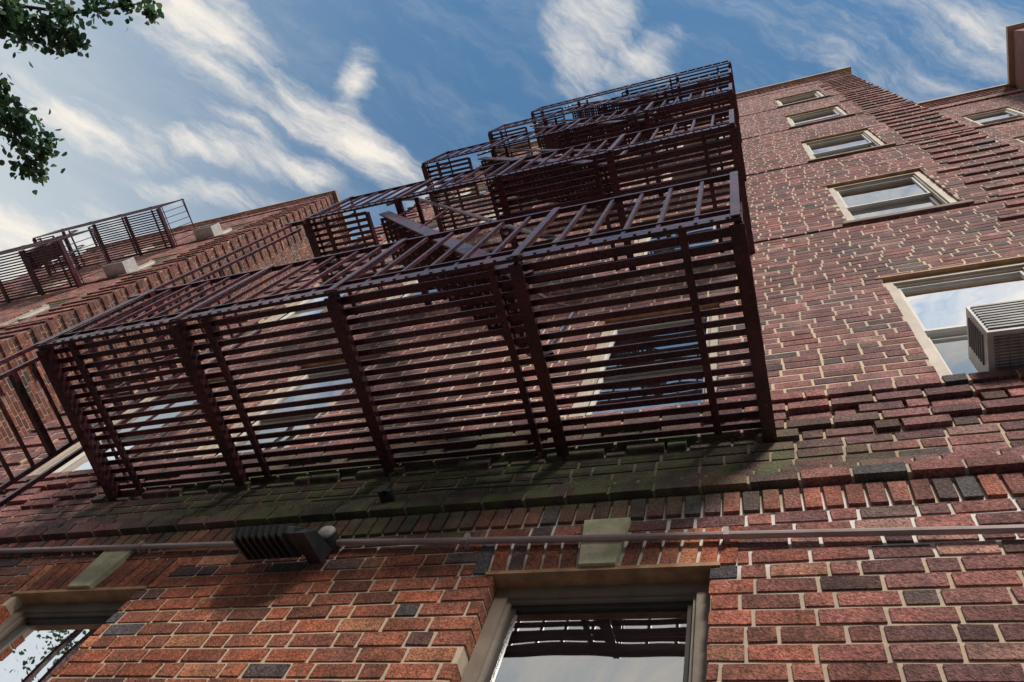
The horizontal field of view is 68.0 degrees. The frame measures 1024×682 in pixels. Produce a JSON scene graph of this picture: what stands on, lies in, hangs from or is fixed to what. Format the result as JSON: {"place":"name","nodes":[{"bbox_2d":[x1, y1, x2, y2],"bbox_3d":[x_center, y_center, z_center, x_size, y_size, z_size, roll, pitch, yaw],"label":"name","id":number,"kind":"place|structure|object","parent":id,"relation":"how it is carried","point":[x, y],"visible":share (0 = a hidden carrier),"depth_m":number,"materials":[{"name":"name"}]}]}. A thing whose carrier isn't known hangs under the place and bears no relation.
{"place":"outdoors","nodes":[
{"label":"outdoors","id":0,"kind":"place"},
{"bbox_2d":[0,0,164,194],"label":"linden tree","id":1,"kind":"object","parent":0,"point":[14,19],"visible":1,"depth_m":7.35,"materials":[{"name":"green plant"}]},
{"bbox_2d":[0,0,1023,281],"label":"sky","id":2,"kind":"structure","parent":0,"point":[220,107],"materials":[{"name":"blue"}]},
{"label":"ground","id":3,"kind":"structure","parent":0,"visible":0},
{"bbox_2d":[1013,28,1023,89],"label":"side bays","id":4,"kind":"object","parent":3,"relation":"on","point":[1018,42],"visible":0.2,"depth_m":16.65,"materials":[{"name":"red brick"}]},
{"bbox_2d":[916,22,1023,104],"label":"bay coping","id":5,"kind":"object","parent":4,"relation":"on","point":[1010,51],"visible":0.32,"depth_m":17.06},
{"bbox_2d":[920,85,1023,150],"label":"recess wall bricks","id":6,"kind":"object","parent":4,"relation":"attached to","point":[961,111],"visible":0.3,"depth_m":15.95,"materials":[{"name":"red brick"}]},
{"bbox_2d":[921,88,1023,151],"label":"recess wall mortar","id":7,"kind":"object","parent":6,"relation":"attached to","point":[986,109],"visible":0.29,"depth_m":15.60,"materials":[{"name":"beige concrete"}]},
{"bbox_2d":[959,106,1023,142],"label":"recess windows","id":8,"kind":"structure","parent":6,"relation":"in","point":[986,117],"depth_m":15.11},
{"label":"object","id":9,"kind":"object","parent":3,"relation":"on","visible":0},
{"bbox_2d":[498,66,851,154],"bbox_3d":[3.874,-5.524,19.428,8.936,0.107,0.707,-8,-70,19],"label":"parapet coping","id":10,"kind":"object","parent":9,"relation":"on","point":[848,69],"visible":0.14,"depth_m":18.29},
{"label":"sidewalk","id":11,"kind":"structure","parent":0,"visible":0},
{"bbox_2d":[0,199,308,341],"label":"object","id":12,"kind":"object","parent":11,"relation":"on","point":[131,274],"visible":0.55,"depth_m":17.41,"materials":[{"name":"beige concrete"}]},
{"bbox_2d":[0,193,332,346],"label":"wing front bricks","id":13,"kind":"object","parent":12,"relation":"attached to","point":[101,279],"visible":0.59,"depth_m":17.55,"materials":[{"name":"red brick"}]},
{"bbox_2d":[0,199,194,302],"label":"fire escape","id":14,"kind":"object","parent":13,"relation":"attached to","point":[39,255],"visible":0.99,"depth_m":18.69,"materials":[{"name":"paint"}]},
{"bbox_2d":[86,190,352,248],"bbox_3d":[-9.012,-0.980,25.008,9.731,0.089,6.160,-8,-70,19],"label":"wing coping","id":15,"kind":"object","parent":12,"relation":"on","point":[333,192],"visible":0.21,"depth_m":23.14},
{"bbox_2d":[0,70,1023,681],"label":"front wall bricks","id":16,"kind":"object","parent":11,"relation":"on","point":[1000,392],"visible":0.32,"depth_m":3.63,"materials":[{"name":"red brick"}]},
{"bbox_2d":[231,523,339,563],"bbox_3d":[-1.057,0.917,3.553,0.405,0.268,0.257,-8,-70,19],"label":"floodlight","id":17,"kind":"object","parent":16,"relation":"attached to","point":[288,540],"visible":0.98,"depth_m":3.46,"materials":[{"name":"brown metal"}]},
{"bbox_2d":[67,517,630,588],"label":"keystones","id":18,"kind":"object","parent":16,"relation":"attached to","point":[100,568],"visible":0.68,"depth_m":3.19,"materials":[{"name":"stone"}]},
{"bbox_2d":[0,59,777,506],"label":"fire escape","id":19,"kind":"object","parent":16,"relation":"attached to","point":[482,287],"visible":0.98,"depth_m":4.30,"materials":[{"name":"paint"}]},
{"bbox_2d":[311,472,562,502],"bbox_3d":[-0.401,0.713,3.820,1.388,0.142,0.117,-8,-70,19],"label":"wall hook and cable","id":20,"kind":"object","parent":16,"relation":"attached to","point":[386,494],"visible":0.97,"depth_m":3.83,"materials":[{"name":"brown metal"}]},
{"bbox_2d":[0,89,1023,681],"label":"windows","id":21,"kind":"structure","parent":16,"relation":"attached to","point":[636,623],"depth_m":3.78,"materials":[{"name":"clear glass"}]},
{"bbox_2d":[966,299,1023,371],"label":"window air conditioner","id":22,"kind":"object","parent":21,"relation":"attached to","point":[995,334],"depth_m":3.56,"materials":[{"name":"white metal"}]},
{"bbox_2d":[0,472,1023,593],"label":"soldier courses","id":23,"kind":"object","parent":16,"relation":"on","point":[149,573],"visible":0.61,"depth_m":3.24,"materials":[{"name":"brick"}]},
{"bbox_2d":[0,524,1023,553],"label":"electrical conduit","id":24,"kind":"object","parent":16,"relation":"attached to","point":[467,540],"visible":0.84,"depth_m":3.06,"materials":[{"name":"metal"}]},
{"bbox_2d":[0,72,1023,681],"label":"front wall mortar","id":25,"kind":"object","parent":11,"relation":"on","point":[12,604],"visible":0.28,"depth_m":3.33,"materials":[{"name":"beige concrete"}]},
{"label":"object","id":26,"kind":"object","parent":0,"visible":0},
{"bbox_2d":[0,221,253,325],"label":"wing windows","id":27,"kind":"structure","parent":26,"relation":"attached to","point":[51,304],"depth_m":17.83,"materials":[{"name":"clear glass"}]},
{"bbox_2d":[102,223,222,276],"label":"window air conditioners","id":28,"kind":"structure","parent":27,"relation":"in","point":[122,266],"depth_m":16.76,"materials":[{"name":"white metal"}]},
{"bbox_2d":[0,197,343,446],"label":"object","id":29,"kind":"object","parent":26,"relation":"attached to","point":[147,317],"visible":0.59,"depth_m":15.04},
{"bbox_2d":[0,194,349,450],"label":"wing side bricks","id":30,"kind":"object","parent":29,"relation":"attached to","point":[20,338],"visible":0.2,"depth_m":15.18,"materials":[{"name":"red brick"}]}
]}

